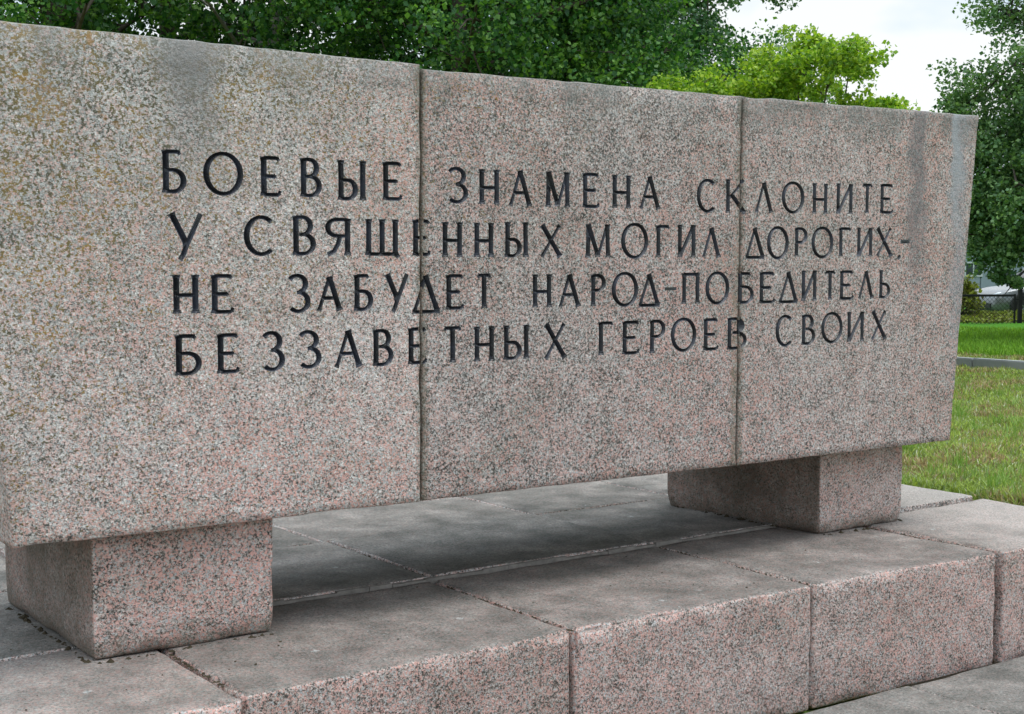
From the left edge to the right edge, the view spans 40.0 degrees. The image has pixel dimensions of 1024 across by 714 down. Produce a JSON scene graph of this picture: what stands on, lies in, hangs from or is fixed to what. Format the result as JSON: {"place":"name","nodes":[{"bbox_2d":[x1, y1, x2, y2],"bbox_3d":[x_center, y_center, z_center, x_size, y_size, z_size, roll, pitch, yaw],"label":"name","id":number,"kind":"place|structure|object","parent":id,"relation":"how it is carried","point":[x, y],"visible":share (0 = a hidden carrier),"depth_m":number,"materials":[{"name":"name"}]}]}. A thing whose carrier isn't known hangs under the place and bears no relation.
{"place":"outdoors","nodes":[
{"label":"outdoors","id":0,"kind":"place"},
{"bbox_2d":[4,0,1023,174],"label":"sky","id":1,"kind":"structure","parent":0,"point":[923,32],"materials":[{"name":"white"}]},
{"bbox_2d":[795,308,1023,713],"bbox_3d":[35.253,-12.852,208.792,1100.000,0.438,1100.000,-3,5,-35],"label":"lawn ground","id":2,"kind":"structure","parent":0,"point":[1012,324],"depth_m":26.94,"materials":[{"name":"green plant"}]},
{"bbox_2d":[0,0,129,33],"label":"maple tree","id":3,"kind":"object","parent":2,"relation":"on","point":[26,17],"visible":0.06,"depth_m":16.14,"materials":[{"name":"green plant"}]},
{"bbox_2d":[0,0,278,44],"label":"maple tree","id":4,"kind":"object","parent":2,"relation":"on","point":[76,8],"visible":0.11,"depth_m":17.19,"materials":[{"name":"green plant"}]},
{"bbox_2d":[1,0,328,53],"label":"maple tree","id":5,"kind":"object","parent":2,"relation":"on","point":[214,29],"depth_m":20.41,"materials":[{"name":"green plant"}]},
{"bbox_2d":[125,0,467,64],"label":"maple tree","id":6,"kind":"object","parent":2,"relation":"on","point":[189,26],"visible":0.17,"depth_m":17.84,"materials":[{"name":"green plant"}]},
{"bbox_2d":[144,0,530,69],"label":"maple tree","id":7,"kind":"object","parent":2,"relation":"on","point":[287,34],"visible":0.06,"depth_m":19.56,"materials":[{"name":"green plant"}]},
{"bbox_2d":[245,0,739,88],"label":"maple tree","id":8,"kind":"object","parent":2,"relation":"on","point":[495,28],"visible":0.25,"depth_m":16.28,"materials":[{"name":"green plant"}]},
{"bbox_2d":[378,10,657,80],"bbox_3d":[-0.463,-6.001,29.264,5.921,10.681,6.929,3,5,36],"label":"maple tree","id":9,"kind":"object","parent":2,"relation":"on","point":[499,64],"visible":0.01,"depth_m":29.52,"materials":[{"name":"green plant"}]},
{"bbox_2d":[320,0,799,94],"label":"maple tree","id":10,"kind":"object","parent":2,"relation":"on","point":[616,27],"visible":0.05,"depth_m":18.06,"materials":[{"name":"green plant"}]},
{"bbox_2d":[505,0,801,95],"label":"alder tree","id":11,"kind":"object","parent":2,"relation":"on","point":[701,17],"visible":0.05,"depth_m":28.89,"materials":[{"name":"green plant"}]},
{"bbox_2d":[642,62,785,99],"bbox_3d":[1.830,-1.345,14.870,3.287,3.349,2.796,-1,4,-8],"label":"lime bush","id":12,"kind":"object","parent":2,"relation":"on","point":[708,83],"visible":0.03,"depth_m":14.07,"materials":[{"name":"green plant"}]},
{"bbox_2d":[693,47,846,104],"bbox_3d":[2.729,-1.463,14.924,2.873,3.570,2.994,-3,5,-35],"label":"lime bush","id":13,"kind":"object","parent":2,"relation":"on","point":[756,62],"visible":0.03,"depth_m":14.55,"materials":[{"name":"green plant"}]},
{"bbox_2d":[739,26,847,103],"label":"willow tree","id":14,"kind":"object","parent":2,"relation":"on","point":[786,42],"visible":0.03,"depth_m":59.49,"materials":[{"name":"green plant"}]},
{"bbox_2d":[724,23,920,110],"bbox_3d":[3.377,-1.469,14.168,2.326,3.686,2.543,-3,5,-35],"label":"lime bush","id":15,"kind":"object","parent":2,"relation":"on","point":[827,58],"visible":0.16,"depth_m":13.66,"materials":[{"name":"green plant"}]},
{"bbox_2d":[834,83,913,109],"bbox_3d":[3.477,-1.168,14.001,1.838,3.103,1.693,3,5,39],"label":"lime bush","id":16,"kind":"object","parent":2,"relation":"on","point":[887,102],"visible":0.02,"depth_m":13.71,"materials":[{"name":"green plant"}]},
{"bbox_2d":[961,273,985,313],"bbox_3d":[9.936,-1.464,31.678,1.399,1.203,1.386,-3,5,-35],"label":"wild shrub","id":17,"kind":"object","parent":2,"relation":"on","point":[969,287],"visible":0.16,"depth_m":31.43,"materials":[{"name":"green plant"}]},
{"bbox_2d":[926,0,1023,293],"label":"lime tree","id":18,"kind":"object","parent":2,"relation":"on","point":[997,199],"visible":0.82,"depth_m":20.35,"materials":[{"name":"green plant"}]},
{"bbox_2d":[956,357,1023,369],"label":"concrete kerb","id":19,"kind":"structure","parent":2,"relation":"on","point":[989,363],"depth_m":16.18,"materials":[{"name":"grey concrete"}]},
{"bbox_2d":[960,288,1023,323],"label":"chain link fence","id":20,"kind":"object","parent":2,"relation":"on","point":[1020,299],"visible":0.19,"depth_m":27.71,"materials":[{"name":"black metal"}]},
{"bbox_2d":[960,309,1023,322],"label":"weeds","id":21,"kind":"object","parent":2,"relation":"on","point":[995,315],"visible":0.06,"depth_m":29.68,"materials":[{"name":"green plant"}]},
{"bbox_2d":[964,250,1021,289],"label":"industrial building","id":22,"kind":"structure","parent":2,"relation":"on","point":[984,282],"depth_m":53.91,"materials":[{"name":"white metal"}]},
{"bbox_2d":[964,262,982,276],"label":"window","id":23,"kind":"structure","parent":22,"relation":"in","point":[972,266],"depth_m":53.99,"materials":[{"name":"white glass"}]},
{"bbox_2d":[976,269,1023,310],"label":"parked car","id":24,"kind":"object","parent":2,"relation":"on","point":[1003,289],"visible":0.38,"depth_m":34.94,"materials":[{"name":"silver metal"}]},
{"bbox_2d":[804,656,1023,713],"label":"pavement","id":25,"kind":"structure","parent":0,"point":[996,687],"depth_m":5.16,"materials":[{"name":"concrete"}]},
{"bbox_2d":[0,473,1023,713],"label":"granite platform","id":26,"kind":"structure","parent":25,"relation":"on","point":[895,609],"depth_m":5.08,"materials":[{"name":"grey stone"}]},
{"bbox_2d":[0,21,978,658],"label":"inscribed memorial","id":27,"kind":"object","parent":26,"relation":"on","point":[248,295],"visible":1,"depth_m":4.63,"materials":[{"name":"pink stone"}]},
{"bbox_2d":[5,506,980,711],"bbox_3d":[-0.039,0.809,5.311,5.583,0.033,1.598,-3,5,-35],"label":"grit","id":28,"kind":"object","parent":26,"relation":"on","point":[24,617],"visible":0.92,"depth_m":4.57,"materials":[{"name":"grey gravel"}]},
{"bbox_2d":[901,325,1023,505],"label":"grass","id":29,"kind":"structure","parent":0,"point":[987,445],"depth_m":9.92,"materials":[{"name":"green plant"}]}
]}

